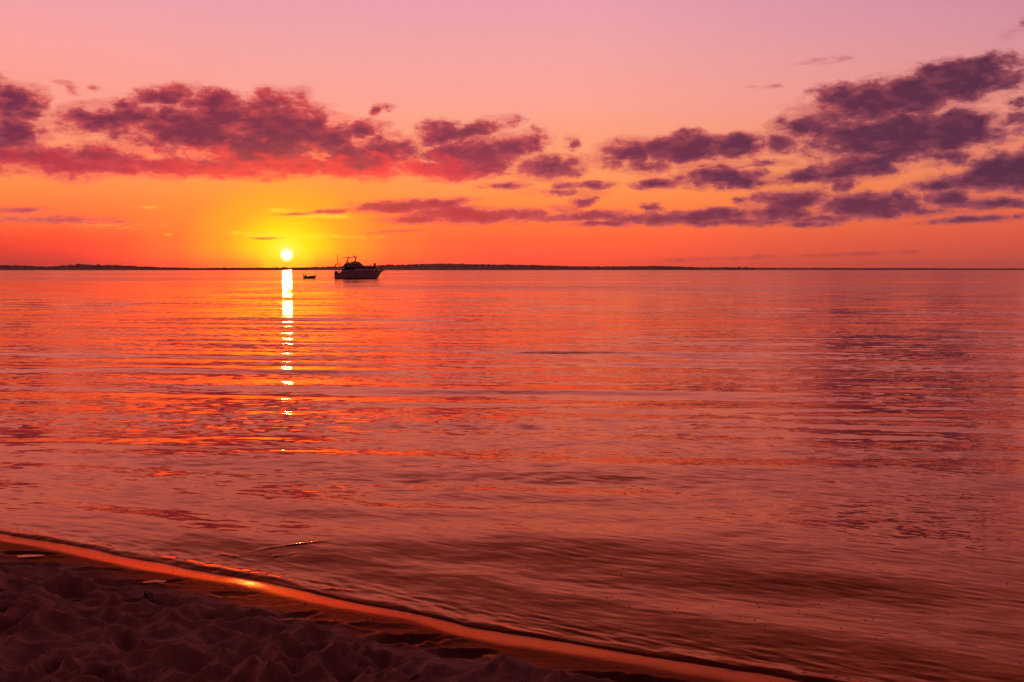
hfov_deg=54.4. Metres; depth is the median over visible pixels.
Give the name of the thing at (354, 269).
cabin cruiser
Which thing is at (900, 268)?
woodland
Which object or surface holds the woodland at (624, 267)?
on the hills at (431, 267)
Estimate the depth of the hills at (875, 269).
7187.91 m
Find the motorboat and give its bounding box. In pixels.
[303,274,316,277]
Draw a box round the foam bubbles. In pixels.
[479,548,1020,662]
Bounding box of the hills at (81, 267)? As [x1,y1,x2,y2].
[0,265,294,269]
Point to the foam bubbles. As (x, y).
(759, 606)
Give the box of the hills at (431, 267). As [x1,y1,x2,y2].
[280,264,754,269]
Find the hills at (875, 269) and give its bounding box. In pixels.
[755,268,1023,269]
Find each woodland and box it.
[0,263,307,269]
[200,263,754,269]
[695,267,1023,269]
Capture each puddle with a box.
[17,554,41,556]
[143,580,165,582]
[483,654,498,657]
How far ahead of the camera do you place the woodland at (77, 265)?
3872.01 m
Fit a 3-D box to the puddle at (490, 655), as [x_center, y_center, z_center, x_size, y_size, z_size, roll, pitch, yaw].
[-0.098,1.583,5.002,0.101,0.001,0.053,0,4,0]
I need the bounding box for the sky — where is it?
[0,0,1023,268]
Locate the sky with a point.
(152, 133)
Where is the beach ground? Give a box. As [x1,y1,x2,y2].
[0,534,801,681]
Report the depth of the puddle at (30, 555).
6.74 m
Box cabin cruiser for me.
[334,254,383,278]
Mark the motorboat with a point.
(305, 276)
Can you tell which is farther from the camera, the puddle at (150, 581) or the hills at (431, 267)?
the hills at (431, 267)
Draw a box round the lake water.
[0,270,1023,681]

